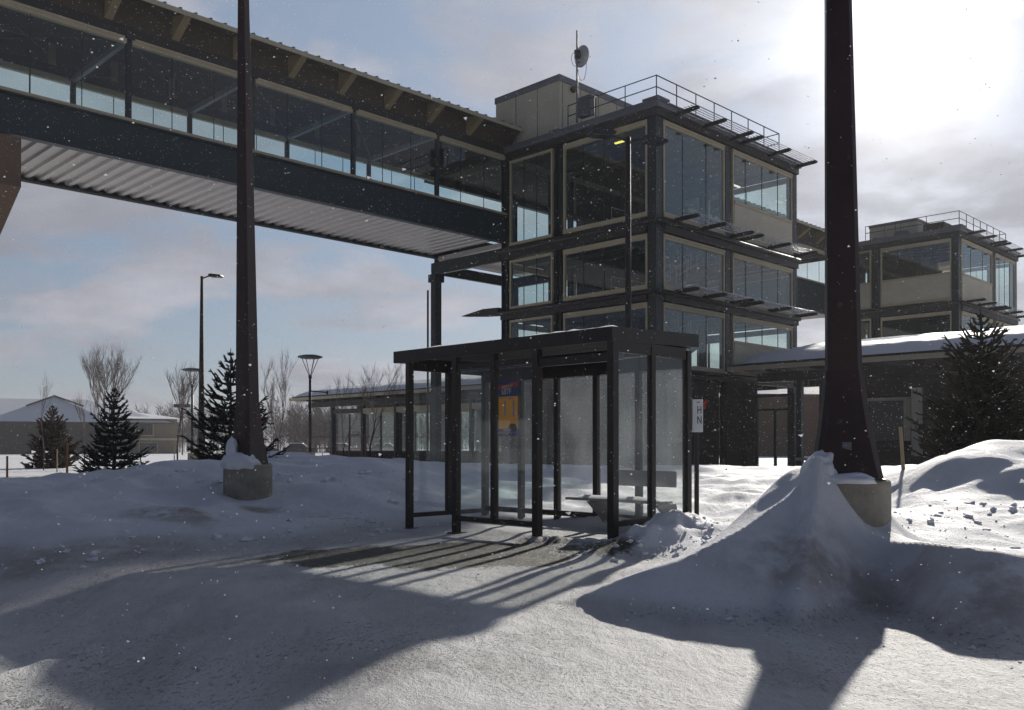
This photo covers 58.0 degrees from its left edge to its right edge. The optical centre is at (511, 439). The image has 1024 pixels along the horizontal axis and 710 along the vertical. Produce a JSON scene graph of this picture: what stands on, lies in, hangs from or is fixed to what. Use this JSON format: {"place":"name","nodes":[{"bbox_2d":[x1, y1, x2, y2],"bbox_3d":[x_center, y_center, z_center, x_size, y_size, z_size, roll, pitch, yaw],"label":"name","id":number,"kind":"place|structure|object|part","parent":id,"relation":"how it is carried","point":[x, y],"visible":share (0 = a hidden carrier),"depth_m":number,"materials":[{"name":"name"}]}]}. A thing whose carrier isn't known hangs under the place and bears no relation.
{"place":"outdoors","nodes":[
{"label":"outdoors","id":0,"kind":"place"},
{"bbox_2d":[0,440,1023,709],"bbox_3d":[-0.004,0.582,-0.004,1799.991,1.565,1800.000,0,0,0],"label":"snowy ground","id":1,"kind":"structure","parent":0,"point":[600,630],"depth_m":6.47,"materials":[{"name":"white snow"}]},
{"bbox_2d":[6,456,7,476],"bbox_3d":[-12.360,0.896,22.594,0.054,1.000,0.054,0,0,0],"label":"wooden stake","id":2,"kind":"object","parent":1,"relation":"on","point":[6,466],"visible":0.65,"depth_m":22.58,"materials":[{"name":"orange wood"}]},
{"bbox_2d":[0,133,20,233],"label":"bridge pier","id":3,"kind":"structure","parent":1,"relation":"on","point":[10,159],"depth_m":29.94,"materials":[{"name":"brown concrete"}]},
{"bbox_2d":[39,373,51,469],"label":"bare tree","id":4,"kind":"object","parent":1,"relation":"on","point":[47,393],"visible":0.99,"depth_m":40.92,"materials":[{"name":"brown plant"}]},
{"bbox_2d":[20,406,82,468],"bbox_3d":[-22.393,-0.044,45.087,2.808,3.450,2.682,0,0,0],"label":"spruce tree","id":5,"kind":"object","parent":1,"relation":"on","point":[51,436],"visible":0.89,"depth_m":44.59,"materials":[{"name":"green plant"}]},
{"bbox_2d":[56,449,57,471],"bbox_3d":[-18.730,1.012,37.994,0.054,1.250,0.054,0,0,0],"label":"wooden stake","id":6,"kind":"object","parent":1,"relation":"on","point":[56,460],"visible":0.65,"depth_m":37.98,"materials":[{"name":"brown wood"}]},
{"bbox_2d":[66,443,68,472],"bbox_3d":[-10.267,0.654,21.295,0.063,1.160,0.048,0,0,15],"label":"wooden stake","id":7,"kind":"object","parent":1,"relation":"on","point":[67,448],"visible":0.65,"depth_m":21.28,"materials":[{"name":"orange wood"}]},
{"bbox_2d":[72,393,90,470],"bbox_3d":[-17.584,-0.140,37.650,0.884,3.732,0.587,0,-1,44],"label":"bare tree","id":8,"kind":"object","parent":1,"relation":"on","point":[76,408],"visible":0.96,"depth_m":37.77,"materials":[{"name":"brown plant"}]},
{"bbox_2d":[0,395,184,453],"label":"house","id":9,"kind":"structure","parent":1,"relation":"on","point":[159,432],"depth_m":129.94,"materials":[{"name":"grey"}]},
{"bbox_2d":[135,424,153,435],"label":"window","id":10,"kind":"structure","parent":9,"relation":"in","point":[148,430],"depth_m":131.74,"materials":[{"name":"grey glass"}]},
{"bbox_2d":[139,442,157,452],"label":"window","id":11,"kind":"structure","parent":9,"relation":"in","point":[142,445],"depth_m":131.87,"materials":[{"name":"grey glass"}]},
{"bbox_2d":[88,379,106,451],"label":"bare tree","id":12,"kind":"object","parent":1,"relation":"on","point":[96,401],"visible":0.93,"depth_m":59.88,"materials":[{"name":"brown plant"}]},
{"bbox_2d":[78,342,143,446],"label":"bare tree","id":13,"kind":"object","parent":1,"relation":"on","point":[101,375],"visible":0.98,"depth_m":89.06,"materials":[{"name":"brown plant"}]},
{"bbox_2d":[69,387,154,472],"bbox_3d":[-10.363,-0.046,24.075,2.032,2.805,2.172,0,0,0],"label":"spruce tree","id":14,"kind":"object","parent":1,"relation":"on","point":[112,450],"visible":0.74,"depth_m":23.82,"materials":[{"name":"green plant"}]},
{"bbox_2d":[174,404,190,454],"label":"floodlight mast","id":15,"kind":"object","parent":1,"relation":"on","point":[188,406],"visible":0.53,"depth_m":111.93,"materials":[{"name":"grey metal"}]},
{"bbox_2d":[165,360,203,459],"bbox_3d":[-14.237,-0.934,39.972,1.674,5.355,2.215,0,0,-21],"label":"bare tree","id":16,"kind":"object","parent":1,"relation":"on","point":[181,399],"visible":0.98,"depth_m":40.15,"materials":[{"name":"brown plant"}]},
{"bbox_2d":[181,368,198,459],"bbox_3d":[-16.950,-1.252,48.910,1.080,5.120,1.080,0,0,0],"label":"park lamp","id":17,"kind":"object","parent":1,"relation":"on","point":[192,438],"visible":0.62,"depth_m":48.84,"materials":[{"name":"black metal"}]},
{"bbox_2d":[195,273,223,459],"bbox_3d":[-15.746,-3.608,47.956,1.472,10.019,0.652,0,0,10],"label":"lamp post","id":18,"kind":"object","parent":1,"relation":"on","point":[201,367],"visible":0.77,"depth_m":47.93,"materials":[{"name":"black metal"}]},
{"bbox_2d":[177,348,289,459],"bbox_3d":[-6.013,-0.642,20.019,2.296,2.722,1.971,0,0,0],"label":"spruce tree","id":19,"kind":"object","parent":1,"relation":"on","point":[221,415],"visible":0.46,"depth_m":19.76,"materials":[{"name":"green plant"}]},
{"bbox_2d":[223,0,272,499],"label":"light pole","id":20,"kind":"object","parent":1,"relation":"on","point":[248,484],"visible":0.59,"depth_m":14.12,"materials":[{"name":"black metal"}]},
{"bbox_2d":[226,437,237,454],"bbox_3d":[-4.245,0.117,13.983,0.187,0.321,0.220,0,0,0],"label":"snow heap","id":21,"kind":"object","parent":20,"relation":"attached to","point":[231,446],"visible":0.74,"depth_m":13.91,"materials":[{"name":"white snow"}]},
{"bbox_2d":[220,452,261,469],"bbox_3d":[-4.102,0.319,13.998,0.538,0.273,0.503,0,-1,37],"label":"snow heap","id":22,"kind":"object","parent":20,"relation":"attached to","point":[238,461],"visible":0.94,"depth_m":13.81,"materials":[{"name":"white snow"}]},
{"bbox_2d":[261,350,300,450],"bbox_3d":[-11.486,-1.567,44.918,2.027,6.092,1.417,0,-1,34],"label":"bare tree","id":23,"kind":"object","parent":1,"relation":"on","point":[284,387],"visible":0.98,"depth_m":44.87,"materials":[{"name":"brown plant"}]},
{"bbox_2d":[0,0,575,461],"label":"covered footbridge","id":24,"kind":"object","parent":1,"relation":"on","point":[200,50],"visible":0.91,"depth_m":39.01,"materials":[{"name":"black metal"}]},
{"bbox_2d":[0,60,70,92],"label":"window","id":25,"kind":"structure","parent":24,"relation":"in","point":[10,66],"depth_m":35.87,"materials":[{"name":"black metal"}]},
{"bbox_2d":[0,0,126,105],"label":"window","id":26,"kind":"structure","parent":24,"relation":"in","point":[10,4],"depth_m":31.49,"materials":[{"name":"beige metal"}]},
{"bbox_2d":[76,81,187,123],"bbox_3d":[-15.851,-12.943,38.699,0.223,2.880,4.715,0,-1,45],"label":"window","id":27,"kind":"structure","parent":24,"relation":"in","point":[85,86],"depth_m":38.65,"materials":[{"name":"black metal"}]},
{"bbox_2d":[132,39,236,138],"bbox_3d":[-12.031,-12.971,34.891,0.223,2.880,4.715,0,-1,45],"label":"window","id":28,"kind":"structure","parent":24,"relation":"in","point":[138,44],"depth_m":34.54,"materials":[{"name":"beige metal"}]},
{"bbox_2d":[192,113,285,149],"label":"window","id":29,"kind":"structure","parent":24,"relation":"in","point":[201,117],"depth_m":41.73,"materials":[{"name":"black metal"}]},
{"bbox_2d":[255,78,352,165],"bbox_3d":[-8.586,-12.945,38.346,0.223,2.880,4.668,0,-1,45],"label":"window","id":30,"kind":"structure","parent":24,"relation":"in","point":[260,82],"depth_m":38.21,"materials":[{"name":"beige metal"}]},
{"bbox_2d":[290,139,367,171],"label":"window","id":31,"kind":"structure","parent":24,"relation":"in","point":[298,143],"depth_m":45.35,"materials":[{"name":"beige metal"}]},
{"bbox_2d":[356,109,436,188],"bbox_3d":[-5.190,-12.920,41.752,0.223,2.880,4.574,0,-1,45],"label":"window","id":32,"kind":"structure","parent":24,"relation":"in","point":[360,113],"depth_m":41.59,"materials":[{"name":"beige metal"}]},
{"bbox_2d":[371,161,433,189],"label":"window","id":33,"kind":"structure","parent":24,"relation":"in","point":[391,168],"depth_m":48.70,"materials":[{"name":"beige metal"}]},
{"bbox_2d":[439,136,504,206],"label":"window","id":34,"kind":"structure","parent":24,"relation":"in","point":[444,139],"depth_m":44.90,"materials":[{"name":"beige metal"}]},
{"bbox_2d":[121,395,476,452],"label":"woods","id":35,"kind":"object","parent":1,"relation":"on","point":[295,431],"visible":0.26,"depth_m":163.87,"materials":[{"name":"brown plant"}]},
{"bbox_2d":[282,443,318,452],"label":"parked car","id":36,"kind":"object","parent":1,"relation":"on","point":[293,447],"visible":0.54,"depth_m":118.14,"materials":[{"name":"paint"}]},
{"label":"side window","id":37,"kind":"part","parent":36,"relation":"part of","materials":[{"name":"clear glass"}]},
{"bbox_2d":[298,354,327,454],"bbox_3d":[-8.792,-1.290,40.313,1.103,4.870,1.109,0,-1,45],"label":"park lamp","id":38,"kind":"object","parent":1,"relation":"on","point":[309,356],"visible":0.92,"depth_m":40.26,"materials":[{"name":"black metal"}]},
{"bbox_2d":[325,443,360,453],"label":"parked car","id":39,"kind":"object","parent":1,"relation":"on","point":[339,446],"visible":0.44,"depth_m":117.17,"materials":[{"name":"grey paint"}]},
{"bbox_2d":[327,369,383,455],"bbox_3d":[-9.794,-1.398,57.969,3.910,6.546,1.474,0,0,-12],"label":"bare tree","id":40,"kind":"object","parent":1,"relation":"on","point":[362,387],"visible":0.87,"depth_m":57.88,"materials":[{"name":"brown plant"}]},
{"bbox_2d":[348,433,365,456],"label":"platform gate","id":41,"kind":"structure","parent":1,"relation":"on","point":[363,443],"depth_m":59.97,"materials":[{"name":"black metal"}]},
{"bbox_2d":[345,364,404,456],"bbox_3d":[-7.923,-1.542,56.502,4.220,7.013,2.730,0,0,25],"label":"bare tree","id":42,"kind":"object","parent":1,"relation":"on","point":[389,385],"visible":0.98,"depth_m":56.19,"materials":[{"name":"brown plant"}]},
{"bbox_2d":[371,443,393,450],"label":"parked car","id":43,"kind":"object","parent":1,"relation":"on","point":[388,445],"visible":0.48,"depth_m":118.15,"materials":[{"name":"paint"}]},
{"bbox_2d":[307,436,467,454],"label":"platform fence","id":44,"kind":"object","parent":1,"relation":"on","point":[337,448],"visible":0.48,"depth_m":86.76,"materials":[{"name":"metal"}]},
{"bbox_2d":[289,375,489,462],"bbox_3d":[-4.474,-1.347,63.274,28.665,5.920,7.100,0,-1,45],"label":"platform canopy","id":45,"kind":"object","parent":1,"relation":"on","point":[470,383],"visible":0.36,"depth_m":63.79,"materials":[{"name":"grey metal"}]},
{"bbox_2d":[332,402,500,462],"bbox_3d":[-4.241,-0.352,62.046,25.450,3.914,5.800,0,-1,45],"label":"waiting room","id":46,"kind":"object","parent":1,"relation":"on","point":[421,455],"visible":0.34,"depth_m":63.89,"materials":[{"name":"brown brick"}]},
{"bbox_2d":[335,414,360,451],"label":"window","id":47,"kind":"structure","parent":46,"relation":"in","point":[349,414],"depth_m":68.83,"materials":[{"name":"black paint"}]},
{"bbox_2d":[366,414,393,451],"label":"window","id":48,"kind":"structure","parent":46,"relation":"in","point":[381,414],"depth_m":65.10,"materials":[{"name":"black paint"}]},
{"bbox_2d":[379,416,393,450],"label":"window","id":49,"kind":"structure","parent":46,"relation":"in","point":[379,416],"depth_m":72.03,"materials":[{"name":"black paint"}]},
{"bbox_2d":[398,411,429,451],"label":"window","id":50,"kind":"structure","parent":46,"relation":"in","point":[415,411],"depth_m":62.35,"materials":[{"name":"black paint"}]},
{"bbox_2d":[416,414,426,450],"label":"window","id":51,"kind":"structure","parent":46,"relation":"in","point":[426,414],"depth_m":68.01,"materials":[{"name":"black paint"}]},
{"bbox_2d":[461,413,461,450],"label":"window","id":52,"kind":"structure","parent":46,"relation":"in","point":[461,413],"depth_m":65.31,"materials":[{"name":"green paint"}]},
{"bbox_2d":[3,459,1023,676],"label":"snow clods","id":53,"kind":"object","parent":1,"relation":"on","point":[327,478],"visible":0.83,"depth_m":10.09,"materials":[{"name":"white snow"}]},
{"bbox_2d":[393,325,698,538],"bbox_3d":[0.326,-0.051,12.219,4.003,2.619,1.760,0,-1,45],"label":"bus shelter","id":54,"kind":"object","parent":1,"relation":"on","point":[557,356],"visible":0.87,"depth_m":11.71,"materials":[{"name":"brown metal"}]},
{"bbox_2d":[499,380,517,435],"bbox_3d":[-0.068,-0.455,13.470,0.428,0.804,0.013,0,-1,45],"label":"route poster","id":55,"kind":"object","parent":54,"relation":"attached to","point":[508,418],"visible":0.99,"depth_m":13.46,"materials":[{"name":"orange paper"}]},
{"bbox_2d":[565,470,676,521],"bbox_3d":[1.374,0.730,11.720,1.511,0.685,0.438,0,-1,45],"label":"bench","id":56,"kind":"object","parent":1,"relation":"on","point":[597,504],"visible":0.7,"depth_m":11.67,"materials":[{"name":"metal"}]},
{"bbox_2d":[587,129,668,468],"bbox_3d":[3.150,-3.291,25.025,2.292,10.049,0.652,0,0,-20],"label":"lamp post","id":57,"kind":"object","parent":1,"relation":"on","point":[651,140],"visible":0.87,"depth_m":24.97,"materials":[{"name":"black metal"}]},
{"bbox_2d":[462,74,817,465],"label":"station tower","id":58,"kind":"structure","parent":1,"relation":"on","point":[728,165],"depth_m":45.08,"materials":[{"name":"grey metal"}]},
{"bbox_2d":[513,323,547,332],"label":"window","id":59,"kind":"structure","parent":58,"relation":"in","point":[515,325],"depth_m":48.05,"materials":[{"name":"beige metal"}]},
{"bbox_2d":[509,315,553,337],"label":"window","id":60,"kind":"structure","parent":58,"relation":"in","point":[548,316],"depth_m":45.12,"materials":[{"name":"beige metal"}]},
{"bbox_2d":[509,252,553,309],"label":"window","id":61,"kind":"structure","parent":58,"relation":"in","point":[551,254],"depth_m":45.11,"materials":[{"name":"beige metal"}]},
{"bbox_2d":[509,148,553,245],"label":"window","id":62,"kind":"structure","parent":58,"relation":"in","point":[551,150],"depth_m":45.27,"materials":[{"name":"beige metal"}]},
{"bbox_2d":[513,264,575,301],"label":"window","id":63,"kind":"structure","parent":58,"relation":"in","point":[519,268],"depth_m":48.39,"materials":[{"name":"beige metal"}]},
{"bbox_2d":[571,30,588,122],"bbox_3d":[3.264,-16.938,43.283,0.850,4.450,0.639,0,0,20],"label":"antenna mast","id":64,"kind":"object","parent":58,"relation":"on","point":[581,56],"visible":1,"depth_m":43.14,"materials":[{"name":"metal"}]},
{"bbox_2d":[577,94,593,118],"bbox_3d":[3.439,-15.496,42.920,0.760,0.920,0.360,0,-1,45],"label":"control box","id":65,"kind":"object","parent":58,"relation":"attached to","point":[585,104],"visible":0.95,"depth_m":42.75,"materials":[{"name":"metal"}]},
{"bbox_2d":[563,233,646,301],"bbox_3d":[4.201,-7.801,42.115,4.903,2.451,0.185,0,-1,45],"label":"window","id":66,"kind":"structure","parent":58,"relation":"in","point":[641,237],"depth_m":42.16,"materials":[{"name":"beige metal"}]},
{"bbox_2d":[563,119,646,233],"bbox_3d":[4.201,-11.902,42.145,4.903,4.259,0.185,0,-1,45],"label":"window","id":67,"kind":"structure","parent":58,"relation":"in","point":[643,123],"depth_m":42.31,"materials":[{"name":"beige metal"}]},
{"bbox_2d":[563,302,647,330],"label":"window","id":68,"kind":"structure","parent":58,"relation":"in","point":[642,305],"depth_m":42.10,"materials":[{"name":"beige metal"}]},
{"bbox_2d":[685,198,698,221],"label":"window","id":69,"kind":"structure","parent":58,"relation":"in","point":[696,200],"depth_m":53.33,"materials":[{"name":"beige metal"}]},
{"bbox_2d":[663,119,724,234],"bbox_3d":[8.354,-11.901,42.196,0.178,4.259,4.930,0,-1,45],"label":"window","id":70,"kind":"structure","parent":58,"relation":"in","point":[667,124],"depth_m":42.17,"materials":[{"name":"beige metal"}]},
{"bbox_2d":[663,302,725,372],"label":"window","id":71,"kind":"structure","parent":58,"relation":"in","point":[666,305],"depth_m":42.73,"materials":[{"name":"beige metal"}]},
{"bbox_2d":[663,233,725,301],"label":"window","id":72,"kind":"structure","parent":58,"relation":"in","point":[670,238],"depth_m":41.95,"materials":[{"name":"beige metal"}]},
{"bbox_2d":[697,348,698,365],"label":"window","id":73,"kind":"structure","parent":58,"relation":"in","point":[698,348],"depth_m":53.14,"materials":[{"name":"grey glass"}]},
{"bbox_2d":[707,329,786,367],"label":"window","id":74,"kind":"structure","parent":58,"relation":"in","point":[773,331],"depth_m":50.72,"materials":[{"name":"beige metal"}]},
{"bbox_2d":[707,272,786,304],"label":"window","id":75,"kind":"structure","parent":58,"relation":"in","point":[768,276],"depth_m":50.52,"materials":[{"name":"beige metal"}]},
{"bbox_2d":[707,178,786,224],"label":"window","id":76,"kind":"structure","parent":58,"relation":"in","point":[781,181],"depth_m":50.76,"materials":[{"name":"beige metal"}]},
{"bbox_2d":[730,149,792,254],"bbox_3d":[12.668,-11.870,46.516,0.188,4.259,5.840,0,-1,45],"label":"window","id":77,"kind":"structure","parent":58,"relation":"in","point":[757,220],"depth_m":46.29,"materials":[{"name":"beige metal"}]},
{"bbox_2d":[731,315,792,376],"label":"window","id":78,"kind":"structure","parent":58,"relation":"in","point":[738,348],"depth_m":45.36,"materials":[{"name":"beige metal"}]},
{"bbox_2d":[731,253,792,315],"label":"window","id":79,"kind":"structure","parent":58,"relation":"in","point":[736,256],"depth_m":46.35,"materials":[{"name":"beige metal"}]},
{"bbox_2d":[692,399,707,514],"bbox_3d":[2.301,0.314,11.495,0.281,1.640,0.123,0,0,-8],"label":"bus stop sign","id":80,"kind":"object","parent":1,"relation":"on","point":[698,406],"visible":0.67,"depth_m":11.50,"materials":[{"name":"metal"}]},
{"bbox_2d":[685,193,824,373],"bbox_3d":[15.579,-6.988,63.319,7.626,17.205,20.520,0,-1,45],"label":"covered footbridge","id":81,"kind":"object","parent":1,"relation":"on","point":[810,236],"visible":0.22,"depth_m":63.48,"materials":[{"name":"black metal"}]},
{"bbox_2d":[686,208,711,219],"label":"window","id":82,"kind":"structure","parent":81,"relation":"in","point":[690,210],"depth_m":54.48,"materials":[{"name":"beige metal"}]},
{"bbox_2d":[797,243,824,254],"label":"window","id":83,"kind":"structure","parent":81,"relation":"in","point":[822,252],"depth_m":64.95,"materials":[{"name":"beige metal"}]},
{"bbox_2d":[510,369,1023,465],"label":"ticket hall","id":84,"kind":"structure","parent":1,"relation":"on","point":[885,423],"depth_m":42.70,"materials":[{"name":"brown brick"}]},
{"bbox_2d":[756,393,795,465],"bbox_3d":[12.445,-0.347,43.666,2.019,3.635,0.169,0,-1,45],"label":"glass door","id":85,"kind":"structure","parent":84,"relation":"in","point":[775,410],"depth_m":43.63,"materials":[{"name":"paint"}]},
{"bbox_2d":[867,397,910,440],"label":"window","id":86,"kind":"structure","parent":84,"relation":"in","point":[885,425],"depth_m":39.84,"materials":[{"name":"grey glass"}]},
{"bbox_2d":[757,394,818,455],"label":"brick building","id":87,"kind":"structure","parent":1,"relation":"on","point":[766,420],"depth_m":99.16,"materials":[{"name":"brick"}]},
{"bbox_2d":[813,0,891,526],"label":"light pole","id":88,"kind":"object","parent":1,"relation":"on","point":[844,422],"visible":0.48,"depth_m":7.39,"materials":[{"name":"black metal"}]},
{"bbox_2d":[800,450,837,475],"bbox_3d":[2.454,0.222,7.360,0.302,0.284,0.369,0,0,23],"label":"snow heap","id":89,"kind":"object","parent":88,"relation":"on","point":[826,458],"visible":0.43,"depth_m":7.26,"materials":[{"name":"white snow"}]},
{"bbox_2d":[831,472,876,483],"bbox_3d":[2.598,0.298,7.214,0.492,0.089,0.271,0,0,0],"label":"snow heap","id":90,"kind":"object","parent":88,"relation":"on","point":[853,478],"visible":0.83,"depth_m":7.12,"materials":[{"name":"white snow"}]},
{"bbox_2d":[727,325,1023,465],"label":"platform canopy","id":91,"kind":"object","parent":1,"relation":"on","point":[918,351],"visible":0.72,"depth_m":39.87,"materials":[{"name":"black metal"}]},
{"bbox_2d":[899,427,904,470],"bbox_3d":[5.671,0.272,13.398,0.111,0.923,0.054,0,0,0],"label":"wooden stake","id":92,"kind":"object","parent":1,"relation":"on","point":[901,449],"visible":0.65,"depth_m":13.38,"materials":[{"name":"brown wood"}]},
{"bbox_2d":[859,210,1023,405],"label":"station tower","id":93,"kind":"structure","parent":1,"relation":"on","point":[886,294],"depth_m":66.91,"materials":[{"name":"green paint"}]},
{"bbox_2d":[859,250,871,309],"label":"window","id":94,"kind":"structure","parent":93,"relation":"in","point":[865,288],"depth_m":67.52,"materials":[{"name":"beige metal"}]},
{"bbox_2d":[861,319,871,337],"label":"window","id":95,"kind":"structure","parent":93,"relation":"in","point":[870,320],"depth_m":67.37,"materials":[{"name":"beige metal"}]},
{"bbox_2d":[880,238,950,307],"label":"window","id":96,"kind":"structure","parent":93,"relation":"in","point":[937,287],"depth_m":65.04,"materials":[{"name":"beige metal"}]},
{"bbox_2d":[881,311,951,336],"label":"window","id":97,"kind":"structure","parent":93,"relation":"in","point":[933,314],"depth_m":65.01,"materials":[{"name":"beige metal"}]},
{"bbox_2d":[944,263,1008,272],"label":"window","id":98,"kind":"structure","parent":93,"relation":"in","point":[1001,265],"depth_m":73.72,"materials":[{"name":"beige metal"}]},
{"bbox_2d":[961,311,992,330],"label":"window","id":99,"kind":"structure","parent":93,"relation":"in","point":[964,313],"depth_m":64.75,"materials":[{"name":"beige metal"}]},
{"bbox_2d":[961,238,992,307],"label":"window","id":100,"kind":"structure","parent":93,"relation":"in","point":[974,287],"depth_m":65.26,"materials":[{"name":"beige metal"}]},
{"bbox_2d":[994,320,1012,326],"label":"window","id":101,"kind":"structure","parent":93,"relation":"in","point":[1004,325],"depth_m":69.08,"materials":[{"name":"beige metal"}]},
{"bbox_2d":[994,253,1015,315],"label":"window","id":102,"kind":"structure","parent":93,"relation":"in","point":[998,256],"depth_m":69.91,"materials":[{"name":"beige metal"}]},
{"bbox_2d":[904,308,1023,460],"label":"spruce tree","id":103,"kind":"object","parent":1,"relation":"on","point":[964,407],"visible":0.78,"depth_m":17.65,"materials":[{"name":"green plant"}]},
{"bbox_2d":[1010,370,1023,433],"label":"spruce tree","id":104,"kind":"object","parent":1,"relation":"on","point":[1018,426],"visible":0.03,"depth_m":20.24,"materials":[{"name":"green plant"}]},
{"bbox_2d":[0,0,1023,709],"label":"falling snow","id":105,"kind":"structure","parent":0,"point":[502,272],"depth_m":11.31,"materials":[{"name":"white snow"}]},
{"bbox_2d":[0,0,1023,447],"label":"sky","id":106,"kind":"structure","parent":0,"point":[532,38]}
]}

